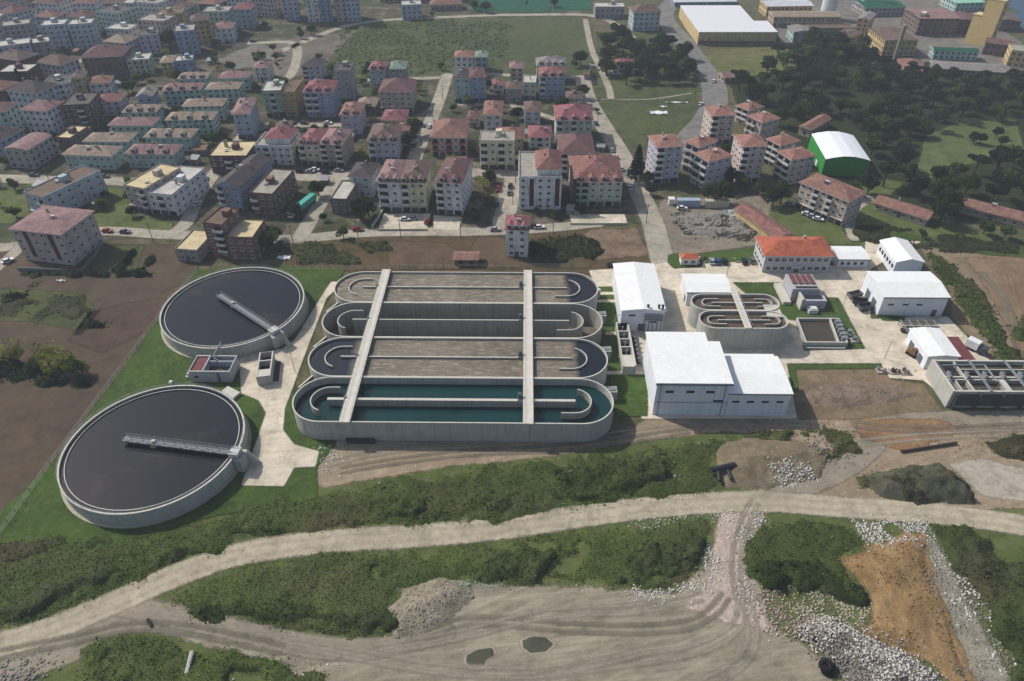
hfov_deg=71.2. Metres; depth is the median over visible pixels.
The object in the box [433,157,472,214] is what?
apartment block
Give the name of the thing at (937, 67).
broadleaf tree
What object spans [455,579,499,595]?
litter
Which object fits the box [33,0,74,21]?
town house
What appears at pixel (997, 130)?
broadleaf tree
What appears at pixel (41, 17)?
town house
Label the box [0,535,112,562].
grass tuft field
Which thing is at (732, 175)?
broadleaf tree
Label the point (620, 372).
concrete path
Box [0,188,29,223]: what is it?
weedy plot
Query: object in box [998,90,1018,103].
pine tree
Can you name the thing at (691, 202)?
shipping container
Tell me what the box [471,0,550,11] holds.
sports pitch
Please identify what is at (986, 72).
broadleaf tree
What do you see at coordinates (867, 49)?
pine tree
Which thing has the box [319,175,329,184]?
garden shed
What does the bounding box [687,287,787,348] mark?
oxidation ditch tank
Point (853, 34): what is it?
warehouse
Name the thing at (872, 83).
pine tree
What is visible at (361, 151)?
broadleaf tree
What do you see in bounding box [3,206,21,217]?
broadleaf tree
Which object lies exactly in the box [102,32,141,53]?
town house
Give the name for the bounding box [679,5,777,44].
warehouse
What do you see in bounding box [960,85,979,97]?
pine tree
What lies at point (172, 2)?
town house
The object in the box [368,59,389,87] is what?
apartment block
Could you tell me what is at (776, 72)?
pine tree
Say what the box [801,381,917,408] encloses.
soil ridge
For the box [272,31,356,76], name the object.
vacant lot
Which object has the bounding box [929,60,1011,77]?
warehouse
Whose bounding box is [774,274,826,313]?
grit removal works
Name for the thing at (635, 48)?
broadleaf tree
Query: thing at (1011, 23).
warehouse
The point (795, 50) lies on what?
broadleaf tree
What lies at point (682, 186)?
ground
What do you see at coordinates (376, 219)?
garden wall
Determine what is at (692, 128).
link road
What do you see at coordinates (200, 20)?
apartment block
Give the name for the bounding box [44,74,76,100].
apartment block
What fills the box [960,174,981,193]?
broadleaf tree
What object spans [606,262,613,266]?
parked car
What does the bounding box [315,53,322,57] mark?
broadleaf tree
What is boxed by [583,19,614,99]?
field path
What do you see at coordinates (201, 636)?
tyre track
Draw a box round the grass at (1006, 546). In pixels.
[0,430,1023,680]
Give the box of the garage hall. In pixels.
[861,271,950,315]
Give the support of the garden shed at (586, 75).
on the town ground at (278, 28)
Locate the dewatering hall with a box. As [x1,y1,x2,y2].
[905,327,960,368]
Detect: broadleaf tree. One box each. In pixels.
[0,155,8,166]
[0,337,25,361]
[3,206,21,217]
[5,178,18,189]
[22,356,40,372]
[30,340,59,364]
[34,344,72,373]
[49,131,58,141]
[59,46,67,53]
[62,355,89,374]
[90,125,99,131]
[93,198,108,208]
[98,118,108,128]
[100,29,106,38]
[100,191,108,196]
[101,120,109,130]
[121,81,131,92]
[123,176,131,182]
[125,205,137,216]
[129,80,136,91]
[130,72,141,83]
[140,72,149,80]
[160,29,175,48]
[160,48,168,53]
[170,69,179,78]
[171,107,178,111]
[202,136,210,143]
[207,132,221,143]
[209,55,216,61]
[210,38,220,48]
[214,130,227,137]
[218,137,232,142]
[224,61,235,68]
[251,81,259,89]
[252,54,263,61]
[258,51,265,57]
[258,231,278,250]
[266,225,282,235]
[271,52,278,58]
[286,201,300,213]
[294,208,305,218]
[297,30,303,38]
[306,24,316,34]
[307,180,325,195]
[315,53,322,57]
[318,213,326,220]
[323,74,333,79]
[326,62,334,73]
[335,225,347,237]
[349,197,372,219]
[358,147,368,157]
[359,78,365,84]
[361,196,378,216]
[362,67,368,76]
[365,103,372,114]
[371,86,378,95]
[402,131,416,147]
[406,116,423,132]
[415,81,422,87]
[416,86,423,93]
[437,62,444,68]
[449,104,456,109]
[463,95,474,106]
[468,139,479,151]
[470,212,480,222]
[471,0,477,9]
[475,175,489,187]
[480,1,490,12]
[482,169,496,181]
[483,197,497,210]
[484,189,493,195]
[486,79,491,89]
[486,170,496,181]
[511,107,524,118]
[527,147,539,150]
[549,209,558,215]
[551,0,557,6]
[554,96,568,104]
[571,60,578,67]
[572,50,588,65]
[574,84,589,93]
[574,204,586,212]
[597,56,614,72]
[599,32,615,45]
[599,46,614,57]
[599,59,616,75]
[615,37,629,53]
[623,34,636,49]
[628,41,645,57]
[632,39,645,51]
[639,171,654,184]
[645,184,656,195]
[647,58,666,76]
[659,39,672,54]
[662,69,677,83]
[668,49,683,59]
[674,67,689,82]
[675,41,693,59]
[683,58,697,77]
[700,183,716,197]
[710,181,734,199]
[715,143,731,152]
[724,166,740,185]
[736,174,750,188]
[742,82,754,95]
[754,181,766,193]
[758,71,771,84]
[762,55,778,70]
[762,187,784,206]
[771,106,789,121]
[774,179,793,204]
[776,51,792,66]
[785,66,797,73]
[787,48,800,60]
[789,42,802,53]
[790,101,802,117]
[793,73,811,87]
[799,99,813,117]
[800,44,821,61]
[804,26,823,37]
[808,34,827,45]
[809,41,827,59]
[810,94,831,114]
[818,50,836,60]
[821,29,836,38]
[825,42,840,50]
[826,35,838,43]
[829,76,846,91]
[830,30,850,43]
[832,49,844,58]
[833,97,851,113]
[837,64,847,77]
[850,76,865,89]
[850,179,863,189]
[851,71,864,80]
[851,110,867,126]
[853,41,866,54]
[854,66,875,85]
[856,35,871,44]
[858,172,880,193]
[861,116,880,137]
[863,101,885,118]
[865,138,885,154]
[875,114,893,131]
[878,79,893,96]
[879,119,887,132]
[882,60,901,72]
[882,106,900,118]
[883,92,907,108]
[891,146,914,163]
[897,137,912,147]
[901,116,920,134]
[902,162,917,178]
[906,113,922,128]
[907,103,923,117]
[908,174,931,196]
[919,228,927,236]
[921,120,934,136]
[926,179,956,198]
[928,63,942,76]
[930,165,951,179]
[930,199,961,222]
[935,107,951,121]
[935,189,967,209]
[939,176,960,189]
[943,66,963,84]
[949,82,965,99]
[950,161,970,178]
[951,74,970,85]
[955,97,976,114]
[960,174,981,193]
[968,131,980,142]
[969,75,992,96]
[973,94,992,111]
[976,69,992,76]
[977,87,989,97]
[977,133,988,144]
[979,219,995,233]
[989,74,1004,90]
[989,104,1009,120]
[989,145,1015,168]
[992,126,1004,137]
[997,135,1008,144]
[1000,224,1017,237]
[1002,166,1020,176]
[1008,144,1023,162]
[1018,176,1023,194]
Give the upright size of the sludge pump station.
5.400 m
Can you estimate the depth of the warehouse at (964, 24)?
477.77 m
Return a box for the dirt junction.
[0,614,161,680]
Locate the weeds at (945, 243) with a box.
[850,223,1023,254]
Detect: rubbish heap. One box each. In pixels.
[671,214,755,238]
[672,206,759,240]
[720,205,760,218]
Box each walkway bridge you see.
[339,268,390,422]
[518,270,533,424]
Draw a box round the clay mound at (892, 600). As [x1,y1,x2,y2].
[848,537,963,678]
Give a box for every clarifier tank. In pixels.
[56,382,261,528]
[159,265,308,358]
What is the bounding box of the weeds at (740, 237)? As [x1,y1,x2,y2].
[678,211,750,241]
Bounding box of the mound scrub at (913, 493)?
[861,464,974,505]
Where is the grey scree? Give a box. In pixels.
[921,530,1009,680]
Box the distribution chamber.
[256,351,280,385]
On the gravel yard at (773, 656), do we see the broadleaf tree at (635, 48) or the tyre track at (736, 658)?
the tyre track at (736, 658)
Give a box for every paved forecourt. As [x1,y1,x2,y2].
[378,213,430,228]
[433,215,461,229]
[570,214,626,222]
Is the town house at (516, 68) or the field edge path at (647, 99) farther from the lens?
the town house at (516, 68)
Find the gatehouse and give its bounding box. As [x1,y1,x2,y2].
[679,253,699,264]
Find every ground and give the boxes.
[0,0,641,241]
[0,0,1023,453]
[317,409,1023,509]
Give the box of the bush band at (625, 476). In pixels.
[556,453,675,495]
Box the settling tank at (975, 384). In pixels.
[925,358,1023,409]
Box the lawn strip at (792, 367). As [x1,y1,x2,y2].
[787,363,882,391]
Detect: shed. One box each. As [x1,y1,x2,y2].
[31,180,44,186]
[72,48,80,54]
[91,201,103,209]
[115,80,121,87]
[188,154,201,164]
[193,145,208,154]
[206,57,215,63]
[251,49,258,55]
[267,122,277,130]
[272,49,282,55]
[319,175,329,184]
[453,251,479,265]
[566,204,580,214]
[584,72,589,78]
[590,63,596,70]
[596,143,605,151]
[717,71,737,82]
[733,203,795,235]
[798,114,831,137]
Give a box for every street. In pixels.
[0,174,132,185]
[0,222,603,251]
[162,123,268,238]
[201,40,302,80]
[261,123,427,127]
[282,13,635,51]
[294,171,349,180]
[367,72,574,80]
[407,73,452,159]
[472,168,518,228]
[574,75,672,263]
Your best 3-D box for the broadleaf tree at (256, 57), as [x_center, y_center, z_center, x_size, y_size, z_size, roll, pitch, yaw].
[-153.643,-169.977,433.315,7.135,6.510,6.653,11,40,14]
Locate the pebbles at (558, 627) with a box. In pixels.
[314,587,792,680]
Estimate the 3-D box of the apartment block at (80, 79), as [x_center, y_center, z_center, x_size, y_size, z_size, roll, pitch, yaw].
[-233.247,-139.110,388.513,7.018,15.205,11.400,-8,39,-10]
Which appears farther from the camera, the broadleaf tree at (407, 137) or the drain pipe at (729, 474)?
the broadleaf tree at (407, 137)
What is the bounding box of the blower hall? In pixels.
[612,262,665,331]
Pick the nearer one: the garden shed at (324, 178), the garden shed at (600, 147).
the garden shed at (324, 178)
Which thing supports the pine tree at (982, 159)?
on the woodland floor
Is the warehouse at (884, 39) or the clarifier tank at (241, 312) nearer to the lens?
the clarifier tank at (241, 312)
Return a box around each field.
[0,244,197,511]
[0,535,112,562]
[285,228,650,274]
[326,17,596,83]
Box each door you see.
[637,324,645,330]
[793,266,802,271]
[865,288,870,299]
[871,297,876,309]
[916,352,922,363]
[930,310,936,315]
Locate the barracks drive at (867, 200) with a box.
[845,195,875,240]
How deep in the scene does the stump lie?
150.67 m
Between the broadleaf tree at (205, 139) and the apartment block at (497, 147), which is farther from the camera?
the broadleaf tree at (205, 139)
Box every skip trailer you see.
[846,289,862,298]
[851,297,868,305]
[856,301,873,311]
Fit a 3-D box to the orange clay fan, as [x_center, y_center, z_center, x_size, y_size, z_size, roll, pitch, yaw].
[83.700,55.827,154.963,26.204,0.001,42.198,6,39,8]
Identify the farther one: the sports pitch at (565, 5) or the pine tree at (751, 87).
the sports pitch at (565, 5)
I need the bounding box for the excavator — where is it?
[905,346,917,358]
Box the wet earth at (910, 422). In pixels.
[856,418,959,449]
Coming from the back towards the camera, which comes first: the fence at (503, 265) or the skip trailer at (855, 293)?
the fence at (503, 265)
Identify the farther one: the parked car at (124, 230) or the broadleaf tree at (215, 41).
the broadleaf tree at (215, 41)
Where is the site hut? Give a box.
[668,196,674,204]
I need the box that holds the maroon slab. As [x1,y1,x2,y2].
[947,337,975,359]
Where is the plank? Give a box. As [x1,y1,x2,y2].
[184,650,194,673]
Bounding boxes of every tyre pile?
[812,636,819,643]
[818,658,836,676]
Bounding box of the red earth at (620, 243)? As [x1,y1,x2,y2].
[583,228,647,259]
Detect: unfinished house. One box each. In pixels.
[174,229,210,261]
[202,206,241,257]
[225,219,267,260]
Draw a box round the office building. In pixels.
[753,235,835,271]
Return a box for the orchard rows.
[327,18,514,74]
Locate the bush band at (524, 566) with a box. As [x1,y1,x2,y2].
[473,526,708,587]
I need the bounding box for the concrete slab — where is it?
[222,386,240,399]
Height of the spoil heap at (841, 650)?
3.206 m
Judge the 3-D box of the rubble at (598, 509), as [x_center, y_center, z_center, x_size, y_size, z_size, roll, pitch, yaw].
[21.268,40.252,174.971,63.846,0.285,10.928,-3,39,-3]
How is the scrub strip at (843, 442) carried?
on the bare ground at (889, 458)
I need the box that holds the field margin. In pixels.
[842,228,1023,256]
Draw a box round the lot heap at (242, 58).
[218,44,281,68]
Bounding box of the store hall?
[876,237,925,270]
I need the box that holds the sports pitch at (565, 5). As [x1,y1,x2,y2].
[554,0,591,10]
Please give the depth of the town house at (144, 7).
497.30 m
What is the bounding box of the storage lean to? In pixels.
[724,354,773,355]
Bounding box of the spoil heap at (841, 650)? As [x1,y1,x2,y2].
[793,616,940,680]
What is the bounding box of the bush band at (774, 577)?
[747,558,871,608]
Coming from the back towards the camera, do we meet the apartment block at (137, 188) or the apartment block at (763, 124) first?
the apartment block at (763, 124)
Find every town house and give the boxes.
[0,0,31,7]
[0,2,10,9]
[0,3,39,32]
[0,13,8,40]
[0,46,39,68]
[0,62,44,80]
[0,80,19,101]
[0,101,26,127]
[0,126,25,156]
[3,132,59,168]
[5,77,63,119]
[16,4,36,21]
[19,95,68,133]
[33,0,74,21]
[33,8,67,34]
[34,53,82,79]
[56,125,90,151]
[67,9,101,31]
[70,0,104,11]
[80,43,131,78]
[87,74,118,94]
[95,5,139,30]
[100,91,128,115]
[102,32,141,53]
[103,0,125,6]
[105,22,138,37]
[120,0,137,16]
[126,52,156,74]
[133,0,169,17]
[134,85,160,103]
[137,13,177,45]
[137,27,163,53]
[159,54,176,75]
[168,0,185,5]
[171,1,197,23]
[186,0,202,12]
[197,0,227,12]
[202,4,237,35]
[227,0,251,6]
[252,0,283,16]
[276,119,293,127]
[330,180,358,214]
[338,102,366,133]
[347,160,379,196]
[357,94,379,114]
[380,0,398,1]
[381,106,409,123]
[399,121,410,134]
[401,0,421,19]
[430,0,461,10]
[454,48,474,68]
[467,109,480,127]
[474,49,488,71]
[483,100,503,129]
[492,78,504,94]
[498,125,524,150]
[505,80,522,101]
[509,59,523,80]
[523,101,541,127]
[528,122,551,150]
[565,90,583,103]
[594,0,624,17]
[611,56,634,74]
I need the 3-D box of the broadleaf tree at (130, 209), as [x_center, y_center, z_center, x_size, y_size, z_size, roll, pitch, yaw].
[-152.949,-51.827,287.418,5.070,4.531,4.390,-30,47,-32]
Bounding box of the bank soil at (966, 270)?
[921,248,1023,359]
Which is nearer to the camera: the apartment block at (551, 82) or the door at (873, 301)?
the door at (873, 301)
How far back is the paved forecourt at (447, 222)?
283.82 m
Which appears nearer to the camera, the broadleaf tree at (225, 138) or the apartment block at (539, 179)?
the apartment block at (539, 179)
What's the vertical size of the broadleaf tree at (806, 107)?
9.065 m
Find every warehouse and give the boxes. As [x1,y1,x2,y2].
[670,0,737,6]
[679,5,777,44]
[758,0,813,16]
[767,11,841,26]
[786,24,810,41]
[806,24,854,31]
[840,29,862,43]
[850,0,906,15]
[855,11,875,36]
[868,26,918,55]
[897,58,923,75]
[900,9,961,34]
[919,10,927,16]
[928,46,979,60]
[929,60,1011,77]
[939,0,985,10]
[954,11,972,34]
[982,37,1012,56]
[998,13,1021,31]
[1003,43,1023,67]
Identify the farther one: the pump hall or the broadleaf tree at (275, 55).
the broadleaf tree at (275, 55)
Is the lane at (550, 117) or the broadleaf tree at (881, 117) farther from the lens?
the lane at (550, 117)
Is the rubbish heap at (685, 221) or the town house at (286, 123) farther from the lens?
the town house at (286, 123)
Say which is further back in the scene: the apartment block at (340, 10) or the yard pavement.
the apartment block at (340, 10)
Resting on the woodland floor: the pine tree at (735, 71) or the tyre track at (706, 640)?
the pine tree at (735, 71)
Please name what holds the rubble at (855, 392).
on the waste plot at (813, 380)
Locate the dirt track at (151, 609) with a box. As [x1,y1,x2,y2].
[116,599,455,661]
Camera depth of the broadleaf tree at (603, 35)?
451.34 m
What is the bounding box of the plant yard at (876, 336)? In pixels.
[590,241,1009,418]
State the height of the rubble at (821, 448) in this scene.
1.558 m
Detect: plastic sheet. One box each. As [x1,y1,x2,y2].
[277,255,290,258]
[650,110,667,113]
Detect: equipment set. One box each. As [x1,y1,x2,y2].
[875,366,888,373]
[888,367,900,373]
[898,367,911,374]
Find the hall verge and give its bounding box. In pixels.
[844,177,1022,248]
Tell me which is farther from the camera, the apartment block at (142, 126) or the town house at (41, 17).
the town house at (41, 17)
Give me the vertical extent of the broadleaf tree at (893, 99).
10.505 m
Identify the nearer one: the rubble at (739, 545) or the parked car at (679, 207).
the rubble at (739, 545)
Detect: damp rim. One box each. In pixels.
[463,646,495,669]
[520,635,555,654]
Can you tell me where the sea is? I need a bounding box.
[1008,0,1023,28]
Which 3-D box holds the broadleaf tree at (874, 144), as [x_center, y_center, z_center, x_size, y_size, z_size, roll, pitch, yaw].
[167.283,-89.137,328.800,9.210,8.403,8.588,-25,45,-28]
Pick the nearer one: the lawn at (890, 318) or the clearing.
the lawn at (890, 318)
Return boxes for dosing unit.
[845,329,854,335]
[849,335,859,342]
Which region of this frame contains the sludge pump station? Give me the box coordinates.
[186,342,239,381]
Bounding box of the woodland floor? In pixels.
[730,46,1023,225]
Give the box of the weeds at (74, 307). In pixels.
[0,293,92,321]
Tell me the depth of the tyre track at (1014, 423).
195.35 m
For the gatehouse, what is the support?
on the ground at (682, 186)
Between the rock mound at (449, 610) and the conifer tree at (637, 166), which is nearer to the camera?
the rock mound at (449, 610)
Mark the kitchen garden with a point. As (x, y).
(107, 257)
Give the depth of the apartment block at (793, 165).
305.38 m
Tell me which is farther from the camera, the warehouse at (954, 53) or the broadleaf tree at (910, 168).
the warehouse at (954, 53)
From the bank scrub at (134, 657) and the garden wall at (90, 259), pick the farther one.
the garden wall at (90, 259)
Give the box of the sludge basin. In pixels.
[795,315,848,348]
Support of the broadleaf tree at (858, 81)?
on the woodland floor
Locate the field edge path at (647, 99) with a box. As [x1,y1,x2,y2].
[602,93,691,99]
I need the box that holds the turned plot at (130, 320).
[68,298,165,352]
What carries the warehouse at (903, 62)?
on the ground at (682, 186)
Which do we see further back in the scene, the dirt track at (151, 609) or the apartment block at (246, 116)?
the apartment block at (246, 116)
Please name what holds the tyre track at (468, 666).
on the gravel yard at (773, 656)
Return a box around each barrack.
[872,195,933,225]
[956,198,1023,228]
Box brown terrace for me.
[965,257,1023,358]
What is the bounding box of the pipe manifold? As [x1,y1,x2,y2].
[631,336,640,363]
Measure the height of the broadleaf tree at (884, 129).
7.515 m
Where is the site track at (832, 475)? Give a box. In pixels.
[750,410,1023,493]
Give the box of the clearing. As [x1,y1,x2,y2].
[914,119,1023,180]
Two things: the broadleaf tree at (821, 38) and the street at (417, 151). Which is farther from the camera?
the broadleaf tree at (821, 38)
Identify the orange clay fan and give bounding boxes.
[841,531,976,680]
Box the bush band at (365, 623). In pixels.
[187,598,398,635]
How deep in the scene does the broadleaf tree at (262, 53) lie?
441.71 m
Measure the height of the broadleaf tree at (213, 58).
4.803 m
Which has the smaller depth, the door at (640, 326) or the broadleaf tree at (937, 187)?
the door at (640, 326)
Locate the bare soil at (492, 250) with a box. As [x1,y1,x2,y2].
[387,236,544,268]
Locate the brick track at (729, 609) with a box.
[684,512,770,629]
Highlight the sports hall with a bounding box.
[807,131,870,176]
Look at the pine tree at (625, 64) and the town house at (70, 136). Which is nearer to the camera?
the town house at (70, 136)
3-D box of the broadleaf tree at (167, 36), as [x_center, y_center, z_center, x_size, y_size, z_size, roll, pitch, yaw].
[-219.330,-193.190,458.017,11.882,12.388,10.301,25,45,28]
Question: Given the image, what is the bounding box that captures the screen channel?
[615,322,635,373]
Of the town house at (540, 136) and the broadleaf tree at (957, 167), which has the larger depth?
the town house at (540, 136)
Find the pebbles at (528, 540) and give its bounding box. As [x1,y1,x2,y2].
[2,499,1021,626]
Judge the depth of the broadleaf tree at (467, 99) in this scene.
376.91 m
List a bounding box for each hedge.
[0,280,41,304]
[0,355,98,389]
[21,269,109,278]
[82,317,112,328]
[110,245,137,273]
[115,268,152,278]
[134,254,156,277]
[277,239,392,265]
[529,232,605,263]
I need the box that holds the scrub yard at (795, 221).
[769,205,864,246]
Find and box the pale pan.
[950,458,1023,500]
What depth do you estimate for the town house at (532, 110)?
355.88 m
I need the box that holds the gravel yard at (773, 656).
[152,512,832,680]
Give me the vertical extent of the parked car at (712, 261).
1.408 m
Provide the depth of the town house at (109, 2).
518.47 m
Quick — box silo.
[820,0,837,10]
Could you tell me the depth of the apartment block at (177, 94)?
381.01 m
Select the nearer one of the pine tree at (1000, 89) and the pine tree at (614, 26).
the pine tree at (1000, 89)
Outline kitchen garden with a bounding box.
[90,245,144,273]
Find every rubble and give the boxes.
[0,648,63,680]
[313,440,350,478]
[388,577,473,638]
[469,487,722,527]
[625,508,744,607]
[627,507,733,530]
[698,512,760,618]
[723,508,776,640]
[735,585,856,641]
[767,456,820,491]
[771,606,946,680]
[788,584,880,635]
[794,369,937,421]
[804,430,876,468]
[811,416,1016,455]
[838,529,979,680]
[848,509,936,551]
[915,523,1015,680]
[930,539,1017,674]
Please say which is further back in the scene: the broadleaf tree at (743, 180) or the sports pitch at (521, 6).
the sports pitch at (521, 6)
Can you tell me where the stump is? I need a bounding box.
[146,618,152,626]
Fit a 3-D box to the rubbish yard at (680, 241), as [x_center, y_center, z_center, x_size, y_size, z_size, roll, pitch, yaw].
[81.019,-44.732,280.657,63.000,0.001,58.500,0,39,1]
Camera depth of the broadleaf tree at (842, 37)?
443.44 m
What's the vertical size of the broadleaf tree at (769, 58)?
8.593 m
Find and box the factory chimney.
[892,24,906,59]
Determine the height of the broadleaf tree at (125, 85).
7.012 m
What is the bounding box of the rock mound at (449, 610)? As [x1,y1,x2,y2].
[387,578,473,637]
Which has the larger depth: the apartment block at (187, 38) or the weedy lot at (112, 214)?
the apartment block at (187, 38)
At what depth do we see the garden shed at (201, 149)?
334.09 m
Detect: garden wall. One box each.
[17,243,102,272]
[371,209,382,227]
[378,229,426,230]
[570,223,626,224]
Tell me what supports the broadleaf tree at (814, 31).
on the woodland floor
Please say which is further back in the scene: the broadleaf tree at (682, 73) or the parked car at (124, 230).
the broadleaf tree at (682, 73)
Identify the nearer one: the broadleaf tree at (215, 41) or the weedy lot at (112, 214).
the weedy lot at (112, 214)
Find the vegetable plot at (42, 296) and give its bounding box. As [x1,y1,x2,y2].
[0,288,94,329]
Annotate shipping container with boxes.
[676,198,700,206]
[704,198,729,207]
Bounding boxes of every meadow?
[592,84,698,151]
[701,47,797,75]
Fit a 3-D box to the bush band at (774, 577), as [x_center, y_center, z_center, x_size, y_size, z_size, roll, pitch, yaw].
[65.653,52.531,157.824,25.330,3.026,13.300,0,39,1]
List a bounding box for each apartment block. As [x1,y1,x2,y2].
[0,37,35,53]
[2,18,36,38]
[8,205,104,265]
[23,165,108,211]
[31,35,54,58]
[40,17,74,49]
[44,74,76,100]
[61,92,105,126]
[61,144,126,169]
[67,17,102,49]
[69,70,90,92]
[82,129,139,151]
[106,115,161,138]
[121,102,164,121]
[123,141,185,167]
[123,163,180,213]
[142,125,200,150]
[146,165,209,215]
[157,6,188,24]
[161,80,207,105]
[164,109,220,134]
[174,23,200,54]
[174,53,196,74]
[176,69,211,87]
[181,96,229,119]
[190,11,212,44]
[204,80,244,102]
[208,140,256,173]
[213,19,237,42]
[213,152,271,212]
[218,69,253,89]
[231,97,260,138]
[233,0,258,28]
[250,168,297,215]
[251,59,274,80]
[254,125,300,164]
[261,79,286,116]
[281,0,300,20]
[282,78,304,115]
[296,128,327,165]
[300,55,326,84]
[302,79,340,116]
[305,0,320,22]
[317,128,354,166]
[318,0,333,21]
[333,0,347,21]
[334,60,357,102]
[345,0,361,21]
[366,123,403,161]
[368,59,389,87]
[375,159,406,211]
[377,74,416,112]
[388,60,408,77]
[400,160,431,211]
[429,118,469,156]
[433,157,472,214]
[452,66,470,102]
[469,66,486,102]
[479,128,514,168]
[504,213,530,256]
[518,148,576,208]
[523,75,535,99]
[535,53,566,81]
[538,63,565,98]
[553,101,593,144]
[556,131,595,176]
[568,153,624,205]
[628,3,661,30]
[645,132,684,183]
[681,134,717,172]
[689,147,733,187]
[700,104,736,143]
[730,132,768,182]
[734,100,764,125]
[744,110,780,140]
[763,131,800,167]
[772,145,816,184]
[795,173,867,225]
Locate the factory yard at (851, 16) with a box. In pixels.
[777,0,1023,69]
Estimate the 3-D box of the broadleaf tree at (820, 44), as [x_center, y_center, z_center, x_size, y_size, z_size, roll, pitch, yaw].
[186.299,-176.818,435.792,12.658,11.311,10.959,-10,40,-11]
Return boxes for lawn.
[0,265,344,550]
[597,286,647,415]
[668,253,704,268]
[705,247,754,262]
[733,282,864,350]
[877,315,904,320]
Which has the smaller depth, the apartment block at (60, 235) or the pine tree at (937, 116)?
the apartment block at (60, 235)
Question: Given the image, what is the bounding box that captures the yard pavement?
[239,282,336,485]
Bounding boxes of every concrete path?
[597,299,614,301]
[600,292,613,294]
[605,332,615,334]
[607,371,643,373]
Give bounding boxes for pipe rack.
[898,319,943,337]
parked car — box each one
[0,257,14,263]
[28,172,38,176]
[101,227,112,232]
[118,228,130,233]
[192,200,201,206]
[352,226,362,230]
[400,216,409,220]
[408,215,418,219]
[424,218,430,224]
[489,226,499,230]
[534,224,544,228]
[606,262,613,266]
[677,205,687,209]
[709,258,714,264]
[715,258,720,264]
[722,258,727,264]
[741,258,747,264]
[749,257,755,263]
[784,200,794,205]
[806,213,816,217]
[812,216,823,221]
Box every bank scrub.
[0,438,729,629]
[70,633,329,680]
[160,516,711,640]
[732,518,866,602]
[926,521,1023,680]
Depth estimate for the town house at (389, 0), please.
551.43 m
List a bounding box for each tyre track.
[0,620,284,651]
[0,629,281,659]
[278,645,651,679]
[281,635,648,670]
[322,420,818,462]
[323,425,821,467]
[340,427,685,467]
[340,432,688,473]
[373,592,698,646]
[375,599,702,655]
[427,598,730,639]
[435,593,722,627]
[510,587,738,675]
[534,587,747,680]
[702,594,749,680]
[717,596,758,680]
[730,500,752,598]
[738,503,758,599]
[852,420,1023,427]
[853,426,1023,432]
[859,429,1022,440]
[863,434,1020,445]
[979,272,1012,331]
[984,272,1016,325]
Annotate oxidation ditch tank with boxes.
[292,375,616,441]
[308,336,610,384]
[322,302,605,344]
[334,271,600,309]
[687,287,787,348]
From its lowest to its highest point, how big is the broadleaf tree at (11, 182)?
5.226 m
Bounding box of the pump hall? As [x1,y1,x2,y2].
[680,274,730,304]
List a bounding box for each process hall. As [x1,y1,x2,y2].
[642,332,733,415]
[724,356,793,415]
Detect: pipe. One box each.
[346,438,374,442]
[710,462,736,472]
[716,470,720,481]
[726,469,732,479]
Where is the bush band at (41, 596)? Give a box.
[0,482,616,623]
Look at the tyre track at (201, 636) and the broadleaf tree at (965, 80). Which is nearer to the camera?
the tyre track at (201, 636)
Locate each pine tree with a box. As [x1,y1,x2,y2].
[600,32,617,43]
[610,22,628,42]
[615,28,629,42]
[617,61,633,79]
[619,67,632,84]
[631,61,653,81]
[649,33,666,42]
[664,35,677,53]
[730,69,749,87]
[735,72,749,90]
[740,73,757,93]
[747,82,765,101]
[754,83,775,103]
[760,61,776,73]
[770,43,786,58]
[770,69,788,86]
[778,71,796,93]
[792,54,809,73]
[841,44,856,60]
[843,99,863,118]
[863,46,878,52]
[865,78,883,96]
[871,56,891,72]
[879,159,904,186]
[880,66,899,75]
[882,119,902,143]
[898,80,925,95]
[904,61,924,72]
[913,70,929,80]
[928,112,950,130]
[952,101,973,121]
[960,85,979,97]
[967,153,992,174]
[984,183,1010,203]
[988,150,1014,170]
[991,170,1023,199]
[996,87,1014,104]
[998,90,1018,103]
[1005,68,1023,83]
[1006,80,1023,93]
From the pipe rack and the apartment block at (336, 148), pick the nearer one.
the pipe rack
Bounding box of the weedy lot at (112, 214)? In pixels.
[91,187,173,229]
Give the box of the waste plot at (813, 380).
[787,366,941,419]
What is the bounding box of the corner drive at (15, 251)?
[0,243,21,270]
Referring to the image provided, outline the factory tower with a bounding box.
[964,0,1009,46]
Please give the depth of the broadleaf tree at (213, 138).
338.74 m
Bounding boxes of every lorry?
[287,193,315,218]
[965,336,989,354]
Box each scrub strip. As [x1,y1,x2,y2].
[726,425,865,459]
[853,471,881,488]
[927,251,1023,359]
[984,432,1023,461]
[1006,314,1023,341]
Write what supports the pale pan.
on the bare ground at (889, 458)
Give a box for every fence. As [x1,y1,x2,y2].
[0,266,197,533]
[285,263,588,269]
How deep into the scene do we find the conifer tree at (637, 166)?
305.84 m
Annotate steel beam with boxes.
[900,441,957,452]
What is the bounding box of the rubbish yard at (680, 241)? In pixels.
[658,196,770,252]
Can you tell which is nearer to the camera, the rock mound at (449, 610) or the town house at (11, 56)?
the rock mound at (449, 610)
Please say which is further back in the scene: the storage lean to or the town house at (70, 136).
the town house at (70, 136)
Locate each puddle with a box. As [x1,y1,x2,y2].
[466,648,493,665]
[522,636,552,652]
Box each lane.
[291,171,341,241]
[457,103,553,119]
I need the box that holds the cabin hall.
[830,246,870,266]
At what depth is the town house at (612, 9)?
512.48 m
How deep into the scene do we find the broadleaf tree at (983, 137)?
337.34 m
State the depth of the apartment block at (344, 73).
381.16 m
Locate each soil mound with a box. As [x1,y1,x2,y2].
[715,438,829,489]
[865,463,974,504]
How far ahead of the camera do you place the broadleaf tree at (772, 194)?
288.78 m
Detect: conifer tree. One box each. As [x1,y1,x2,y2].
[14,68,24,82]
[627,144,645,181]
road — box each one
[0,491,1023,656]
[622,103,706,178]
[658,0,728,104]

